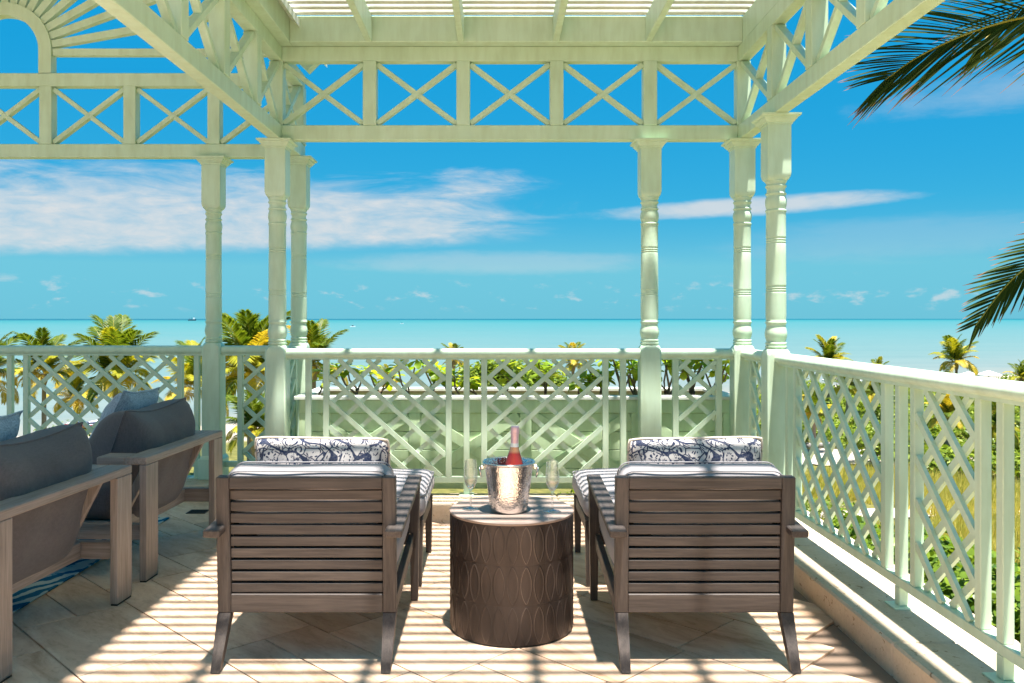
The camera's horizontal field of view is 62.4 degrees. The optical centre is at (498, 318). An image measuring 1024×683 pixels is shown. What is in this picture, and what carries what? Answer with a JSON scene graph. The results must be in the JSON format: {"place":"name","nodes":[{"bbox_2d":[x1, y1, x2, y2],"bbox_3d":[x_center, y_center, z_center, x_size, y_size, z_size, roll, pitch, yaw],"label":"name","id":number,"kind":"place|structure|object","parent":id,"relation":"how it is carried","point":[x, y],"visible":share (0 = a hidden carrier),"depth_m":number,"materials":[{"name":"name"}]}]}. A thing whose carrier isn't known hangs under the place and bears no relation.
{"place":"outdoors","nodes":[
{"label":"outdoors","id":0,"kind":"place"},
{"bbox_2d":[3,501,897,682],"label":"floor","id":1,"kind":"structure","parent":0,"point":[160,627],"depth_m":3.46,"materials":[{"name":"tile"}]},
{"bbox_2d":[12,517,168,613],"bbox_3d":[-3.385,1.315,3.940,2.430,0.008,3.280,0,0,0],"label":"rug","id":2,"kind":"object","parent":1,"relation":"on","point":[26,595],"visible":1,"depth_m":4.20,"materials":[{"name":"blue fabric"}]},
{"bbox_2d":[0,422,131,682],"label":"club chair","id":3,"kind":"object","parent":2,"relation":"on","point":[53,480],"visible":1,"depth_m":3.59,"materials":[{"name":"grey fabric"}]},
{"bbox_2d":[0,410,22,440],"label":"throw pillow","id":4,"kind":"object","parent":3,"relation":"on","point":[9,426],"visible":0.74,"depth_m":3.69,"materials":[{"name":"fabric"}]},
{"bbox_2d":[77,397,222,581],"bbox_3d":[-2.192,0.901,4.760,0.913,0.838,1.031,0,0,3],"label":"club chair","id":5,"kind":"object","parent":1,"relation":"on","point":[158,446],"visible":0.67,"depth_m":4.47,"materials":[{"name":"grey wood"}]},
{"bbox_2d":[89,387,159,438],"bbox_3d":[-2.225,0.656,4.987,0.198,0.540,0.569,27,-4,-1],"label":"throw pillow","id":6,"kind":"object","parent":5,"relation":"on","point":[127,400],"visible":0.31,"depth_m":4.80,"materials":[{"name":"fabric"}]},
{"bbox_2d":[186,509,208,513],"bbox_3d":[-2.050,1.317,5.770,0.130,0.005,0.110,0,0,0],"label":"floor drain","id":7,"kind":"object","parent":1,"relation":"on","point":[197,511],"visible":0.92,"depth_m":5.77,"materials":[{"name":"black metal"}]},
{"bbox_2d":[203,461,421,672],"bbox_3d":[-0.735,0.942,3.579,0.746,0.749,0.888,0,0,0],"label":"lounge chair","id":8,"kind":"object","parent":1,"relation":"on","point":[314,538],"visible":1,"depth_m":3.24,"materials":[{"name":"brown wood"}]},
{"bbox_2d":[254,436,389,467],"bbox_3d":[-0.723,0.652,3.500,0.560,0.347,0.224,1,14,1],"label":"lumbar pillow","id":9,"kind":"object","parent":8,"relation":"on","point":[282,448],"visible":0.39,"depth_m":3.41,"materials":[{"name":"fabric"}]},
{"bbox_2d":[393,469,433,585],"bbox_3d":[-0.735,1.073,4.469,0.754,0.486,0.704,0,0,0],"label":"ottoman","id":10,"kind":"object","parent":1,"relation":"on","point":[426,489],"visible":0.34,"depth_m":4.46,"materials":[{"name":"white fabric"}]},
{"bbox_2d":[450,496,573,647],"bbox_3d":[0.058,1.069,3.645,0.535,0.501,0.535,0,0,0],"label":"side table","id":11,"kind":"object","parent":1,"relation":"on","point":[511,580],"visible":0.98,"depth_m":3.42,"materials":[{"name":"brown wood"}]},
{"bbox_2d":[479,456,538,513],"bbox_3d":[0.045,0.711,3.600,0.228,0.212,0.228,0,0,-45],"label":"ice bucket","id":12,"kind":"object","parent":11,"relation":"on","point":[508,487],"visible":0.97,"depth_m":3.52,"materials":[{"name":"silver metal"}]},
{"bbox_2d":[505,426,522,464],"bbox_3d":[0.068,0.635,3.614,0.087,0.352,0.087,2,2,0],"label":"champagne bottle","id":13,"kind":"object","parent":12,"relation":"in","point":[514,457],"visible":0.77,"depth_m":3.59,"materials":[{"name":"pink glass"}]},
{"bbox_2d":[572,468,620,585],"bbox_3d":[0.792,1.073,4.469,0.754,0.486,0.704,0,0,0],"label":"ottoman","id":14,"kind":"object","parent":1,"relation":"on","point":[580,488],"visible":0.27,"depth_m":4.45,"materials":[{"name":"white fabric"}]},
{"bbox_2d":[184,475,1023,682],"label":"kerb","id":15,"kind":"structure","parent":1,"relation":"on","point":[848,594],"depth_m":3.45,"materials":[{"name":"beige stone"}]},
{"bbox_2d":[0,346,201,478],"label":"railing","id":16,"kind":"object","parent":15,"relation":"on","point":[86,352],"visible":0.47,"depth_m":6.38,"materials":[{"name":"green paint"}]},
{"bbox_2d":[0,0,326,479],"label":"gable pavilion","id":17,"kind":"structure","parent":15,"relation":"on","point":[214,155],"depth_m":6.36,"materials":[{"name":"green paint"}]},
{"bbox_2d":[221,346,266,466],"bbox_3d":[-1.833,0.661,6.400,0.505,0.916,0.104,0,0,0],"label":"railing","id":18,"kind":"object","parent":17,"relation":"attached to","point":[241,352],"visible":0.59,"depth_m":6.38,"materials":[{"name":"green paint"}]},
{"bbox_2d":[289,346,301,435],"bbox_3d":[-1.510,0.661,6.090,0.104,0.916,0.480,0,0,0],"label":"railing","id":19,"kind":"object","parent":15,"relation":"on","point":[293,393],"visible":0.12,"depth_m":6.22,"materials":[{"name":"green paint"}]},
{"bbox_2d":[286,348,639,495],"bbox_3d":[-0.237,0.705,5.780,2.405,1.003,0.104,0,0,0],"label":"railing","id":20,"kind":"object","parent":15,"relation":"on","point":[466,355],"visible":0.83,"depth_m":5.76,"materials":[{"name":"green paint"}]},
{"bbox_2d":[93,0,944,474],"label":"pergola","id":21,"kind":"object","parent":15,"relation":"on","point":[553,36],"visible":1,"depth_m":5.65,"materials":[{"name":"green paint"}]},
{"bbox_2d":[661,348,733,436],"bbox_3d":[1.353,0.661,5.780,0.495,0.916,0.104,0,0,0],"label":"railing","id":22,"kind":"object","parent":21,"relation":"attached to","point":[676,356],"visible":0.59,"depth_m":5.76,"materials":[{"name":"green paint"}]},
{"bbox_2d":[741,349,762,436],"bbox_3d":[1.690,0.661,5.430,0.104,0.916,0.560,0,0,0],"label":"railing","id":23,"kind":"object","parent":21,"relation":"attached to","point":[752,356],"visible":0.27,"depth_m":5.54,"materials":[{"name":"green paint"}]},
{"bbox_2d":[774,353,1023,682],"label":"railing","id":24,"kind":"object","parent":15,"relation":"on","point":[1006,396],"visible":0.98,"depth_m":3.39,"materials":[{"name":"green paint"}]},
{"bbox_2d":[587,461,808,672],"bbox_3d":[0.792,0.942,3.579,0.746,0.749,0.888,0,0,0],"label":"lounge chair","id":25,"kind":"object","parent":1,"relation":"on","point":[697,538],"visible":1,"depth_m":3.24,"materials":[{"name":"brown wood"}]},
{"bbox_2d":[627,436,762,464],"bbox_3d":[0.810,0.652,3.499,0.560,0.347,0.224,-1,14,-1],"label":"lumbar pillow","id":26,"kind":"object","parent":25,"relation":"on","point":[731,448],"visible":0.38,"depth_m":3.41,"materials":[{"name":"fabric"}]},
{"bbox_2d":[0,319,1023,435],"bbox_3d":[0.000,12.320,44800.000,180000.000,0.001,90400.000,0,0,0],"label":"sea","id":27,"kind":"structure","parent":0,"point":[914,343],"depth_m":554.10,"materials":[{"name":"liquid"}]},
{"bbox_2d":[0,0,1023,318],"label":"sky","id":28,"kind":"structure","parent":0,"point":[890,215],"materials":[{"name":"blue"}]},
{"bbox_2d":[17,375,1019,541],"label":"ground","id":29,"kind":"structure","parent":0,"point":[233,453],"depth_m":55.60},
{"bbox_2d":[0,331,22,405],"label":"palm tree","id":30,"kind":"object","parent":29,"relation":"on","point":[6,342],"visible":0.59,"depth_m":55.80,"materials":[{"name":"green plant"}]},
{"bbox_2d":[0,327,86,428],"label":"palm tree","id":31,"kind":"object","parent":29,"relation":"on","point":[42,338],"visible":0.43,"depth_m":56.63,"materials":[{"name":"green plant"}]},
{"bbox_2d":[46,368,102,423],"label":"palm tree","id":32,"kind":"object","parent":29,"relation":"on","point":[77,380],"visible":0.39,"depth_m":60.70,"materials":[{"name":"green plant"}]},
{"bbox_2d":[53,314,165,402],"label":"palm tree","id":33,"kind":"object","parent":29,"relation":"on","point":[112,333],"visible":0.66,"depth_m":47.92,"materials":[{"name":"green plant"}]},
{"bbox_2d":[151,336,228,474],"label":"palm tree","id":34,"kind":"object","parent":29,"relation":"on","point":[189,368],"visible":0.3,"depth_m":54.22,"materials":[{"name":"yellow plant"}]},
{"bbox_2d":[226,389,264,460],"bbox_3d":[-8.411,6.659,29.587,2.807,8.602,3.104,0,0,0],"label":"palm tree","id":35,"kind":"object","parent":29,"relation":"on","point":[255,406],"visible":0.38,"depth_m":29.11,"materials":[{"name":"green plant"}]},
{"bbox_2d":[201,309,290,460],"bbox_3d":[-10.429,5.261,35.800,5.098,11.526,5.961,0,0,0],"label":"palm tree","id":36,"kind":"object","parent":29,"relation":"on","point":[242,329],"visible":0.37,"depth_m":35.27,"materials":[{"name":"green plant"}]},
{"bbox_2d":[286,318,348,388],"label":"palm tree","id":37,"kind":"object","parent":29,"relation":"on","point":[316,338],"visible":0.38,"depth_m":41.11,"materials":[{"name":"green plant"}]},
{"bbox_2d":[441,342,463,377],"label":"palm tree","id":38,"kind":"object","parent":29,"relation":"on","point":[454,345],"visible":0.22,"depth_m":86.71,"materials":[{"name":"green plant"}]},
{"bbox_2d":[452,360,563,386],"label":"hedge","id":39,"kind":"object","parent":29,"relation":"on","point":[475,370],"visible":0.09,"depth_m":58.51,"materials":[{"name":"green plant"}]},
{"bbox_2d":[522,363,574,386],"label":"hedge","id":40,"kind":"object","parent":29,"relation":"on","point":[560,381],"visible":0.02,"depth_m":58.43,"materials":[{"name":"green plant"}]},
{"bbox_2d":[558,341,587,383],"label":"palm tree","id":41,"kind":"object","parent":29,"relation":"on","point":[572,365],"visible":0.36,"depth_m":71.23,"materials":[{"name":"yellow plant"}]},
{"bbox_2d":[805,390,831,437],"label":"palm tree","id":42,"kind":"object","parent":29,"relation":"on","point":[814,397],"visible":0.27,"depth_m":68.37,"materials":[{"name":"green plant"}]},
{"bbox_2d":[806,334,852,409],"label":"palm tree","id":43,"kind":"object","parent":29,"relation":"on","point":[829,348],"visible":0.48,"depth_m":91.48,"materials":[{"name":"green plant"}]},
{"bbox_2d":[805,442,860,447],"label":"stone edging","id":44,"kind":"object","parent":29,"relation":"on","point":[808,445],"visible":0.05,"depth_m":71.55,"materials":[{"name":"white stone"}]},
{"bbox_2d":[805,495,861,516],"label":"shrub","id":45,"kind":"object","parent":29,"relation":"on","point":[828,507],"visible":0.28,"depth_m":44.91,"materials":[{"name":"green plant"}]},
{"bbox_2d":[828,374,856,422],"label":"palm tree","id":46,"kind":"object","parent":29,"relation":"on","point":[851,388],"visible":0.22,"depth_m":82.40,"materials":[{"name":"green plant"}]},
{"bbox_2d":[824,511,894,549],"bbox_3d":[15.547,9.683,35.750,6.052,2.738,4.993,0,0,0],"label":"sea grape shrub","id":47,"kind":"object","parent":29,"relation":"on","point":[861,521],"visible":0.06,"depth_m":35.75,"materials":[{"name":"green plant"}]},
{"bbox_2d":[840,418,894,462],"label":"shrub","id":48,"kind":"object","parent":29,"relation":"on","point":[860,440],"visible":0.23,"depth_m":61.69,"materials":[{"name":"green plant"}]},
{"bbox_2d":[856,381,880,414],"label":"palm tree","id":49,"kind":"object","parent":29,"relation":"on","point":[871,393],"visible":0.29,"depth_m":82.09,"materials":[{"name":"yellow plant"}]},
{"bbox_2d":[871,356,888,364],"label":"palm tree","id":50,"kind":"object","parent":29,"relation":"on","point":[878,360],"visible":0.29,"depth_m":91.47,"materials":[{"name":"green plant"}]},
{"bbox_2d":[756,372,1023,477],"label":"undergrowth","id":51,"kind":"object","parent":29,"relation":"on","point":[948,458],"visible":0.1,"depth_m":70.91,"materials":[{"name":"green plant"}]},
{"bbox_2d":[851,526,995,612],"bbox_3d":[15.030,9.282,29.944,6.600,3.481,8.650,0,0,37],"label":"sea grape shrub","id":52,"kind":"object","parent":29,"relation":"on","point":[931,554],"visible":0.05,"depth_m":30.05,"materials":[{"name":"green plant"}]},
{"bbox_2d":[839,0,1023,349],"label":"palm tree","id":53,"kind":"object","parent":29,"relation":"on","point":[992,44],"visible":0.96,"depth_m":6.49,"materials":[{"name":"green plant"}]},
{"bbox_2d":[925,392,973,453],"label":"palm tree","id":54,"kind":"object","parent":29,"relation":"on","point":[946,405],"visible":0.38,"depth_m":60.74,"materials":[{"name":"green plant"}]},
{"bbox_2d":[928,333,978,375],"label":"palm tree","id":55,"kind":"object","parent":29,"relation":"on","point":[955,351],"visible":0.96,"depth_m":91.22,"materials":[{"name":"green plant"}]},
{"bbox_2d":[962,372,974,375],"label":"beach canopy","id":56,"kind":"object","parent":29,"relation":"on","point":[969,373],"visible":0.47,"depth_m":117.27,"materials":[{"name":"white fabric"}]},
{"bbox_2d":[924,543,1019,642],"bbox_3d":[16.342,9.107,26.400,7.435,3.855,7.567,0,0,0],"label":"sea grape shrub","id":57,"kind":"object","parent":29,"relation":"on","point":[963,579],"visible":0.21,"depth_m":26.18,"materials":[{"name":"green plant"}]},
{"bbox_2d":[977,370,1001,377],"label":"beach canopy","id":58,"kind":"object","parent":29,"relation":"on","point":[988,373],"visible":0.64,"depth_m":112.91,"materials":[{"name":"white fabric"}]},
{"bbox_2d":[970,402,1019,447],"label":"palm tree","id":59,"kind":"object","parent":29,"relation":"on","point":[1016,419],"visible":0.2,"depth_m":60.69,"materials":[{"name":"green plant"}]},
{"bbox_2d":[1003,359,1023,426],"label":"palm tree","id":60,"kind":"object","parent":29,"relation":"on","point":[1019,369],"visible":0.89,"depth_m":74.96,"materials":[{"name":"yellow plant"}]},
{"bbox_2d":[526,360,564,394],"bbox_3d":[0.319,0.465,6.309,0.344,0.372,0.258,0,0,41],"label":"planter shrub","id":61,"kind":"object","parent":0,"point":[545,368],"visible":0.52,"depth_m":6.29,"materials":[{"name":"green plant"}]},
{"bbox_2d":[802,448,973,464],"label":"path","id":62,"kind":"structure","parent":0,"point":[836,456],"depth_m":64.77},
{"bbox_2d":[802,461,1019,563],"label":"dune grass","id":63,"kind":"structure","parent":0,"point":[948,501],"depth_m":48.98,"materials":[{"name":"yellow plant"}]},
{"bbox_2d":[820,507,1019,518],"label":"path","id":64,"kind":"structure","parent":0,"point":[871,510],"depth_m":46.62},
{"bbox_3d":[-2.500,6.421,1.475,9.000,9.598,10.950,0,0,0],"label":"building","id":65,"kind":"object","parent":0,"visible":0},
{"bbox_2d":[294,387,729,488],"bbox_3d":[0.130,1.206,6.315,3.120,1.327,0.810,0,0,0],"label":"planter box","id":66,"kind":"object","parent":65,"relation":"on","point":[415,415],"visible":0.24,"depth_m":5.94,"materials":[{"name":"green paint"}]},
{"bbox_2d":[312,366,338,394],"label":"planter shrub","id":67,"kind":"object","parent":66,"relation":"in","point":[320,376],"visible":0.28,"depth_m":6.11,"materials":[{"name":"green plant"}]},
{"bbox_2d":[330,363,376,394],"bbox_3d":[-1.089,0.477,6.237,0.396,0.350,0.231,0,0,-19],"label":"planter shrub","id":68,"kind":"object","parent":66,"relation":"in","point":[344,374],"visible":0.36,"depth_m":6.20,"materials":[{"name":"green plant"}]},
{"bbox_2d":[358,365,405,393],"bbox_3d":[-0.877,0.494,6.299,0.394,0.316,0.225,0,0,12],"label":"planter shrub","id":69,"kind":"object","parent":66,"relation":"in","point":[388,386],"visible":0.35,"depth_m":6.27,"materials":[{"name":"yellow plant"}]},
{"bbox_2d":[375,364,397,386],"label":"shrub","id":70,"kind":"object","parent":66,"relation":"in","point":[382,367],"visible":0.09,"depth_m":86.68,"materials":[{"name":"plant"}]},
{"bbox_2d":[385,360,423,394],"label":"planter shrub","id":71,"kind":"object","parent":66,"relation":"on","point":[417,364],"visible":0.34,"depth_m":6.11,"materials":[{"name":"green plant"}]},
{"bbox_2d":[409,360,453,391],"bbox_3d":[-0.487,0.479,6.309,0.287,0.346,0.340,0,0,44],"label":"planter shrub","id":72,"kind":"object","parent":66,"relation":"on","point":[432,374],"visible":0.57,"depth_m":6.28,"materials":[{"name":"green plant"}]},
{"bbox_2d":[429,369,463,394],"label":"planter shrub","id":73,"kind":"object","parent":66,"relation":"in","point":[454,382],"visible":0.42,"depth_m":6.16,"materials":[{"name":"green plant"}]},
{"bbox_2d":[455,375,480,394],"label":"planter shrub","id":74,"kind":"object","parent":66,"relation":"in","point":[476,387],"visible":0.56,"depth_m":6.24,"materials":[{"name":"green plant"}]},
{"bbox_2d":[492,360,530,394],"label":"planter shrub","id":75,"kind":"object","parent":66,"relation":"on","point":[507,376],"visible":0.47,"depth_m":6.14,"materials":[{"name":"green plant"}]},
{"bbox_2d":[568,367,615,394],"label":"planter shrub","id":76,"kind":"object","parent":66,"relation":"in","point":[588,378],"visible":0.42,"depth_m":6.11,"materials":[{"name":"green plant"}]},
{"bbox_2d":[579,360,619,394],"bbox_3d":[0.729,0.445,6.235,0.363,0.414,0.216,0,0,-37],"label":"planter shrub","id":77,"kind":"object","parent":66,"relation":"in","point":[584,373],"visible":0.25,"depth_m":6.21,"materials":[{"name":"green plant"}]},
{"bbox_2d":[609,360,637,394],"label":"planter shrub","id":78,"kind":"object","parent":66,"relation":"in","point":[633,372],"visible":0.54,"depth_m":6.14,"materials":[{"name":"green plant"}]},
{"bbox_2d":[613,360,637,394],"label":"planter shrub","id":79,"kind":"object","parent":66,"relation":"in","point":[631,382],"visible":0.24,"depth_m":6.26,"materials":[{"name":"green plant"}]},
{"bbox_2d":[661,360,694,394],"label":"planter shrub","id":80,"kind":"object","parent":66,"relation":"in","point":[667,364],"visible":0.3,"depth_m":6.13,"materials":[{"name":"green plant"}]},
{"bbox_2d":[681,360,712,394],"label":"planter shrub","id":81,"kind":"object","parent":66,"relation":"in","point":[699,364],"visible":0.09,"depth_m":6.19,"materials":[{"name":"green plant"}]},
{"bbox_2d":[695,360,729,394],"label":"planter shrub","id":82,"kind":"object","parent":66,"relation":"in","point":[725,377],"visible":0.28,"depth_m":6.17,"materials":[{"name":"green plant"}]}
]}

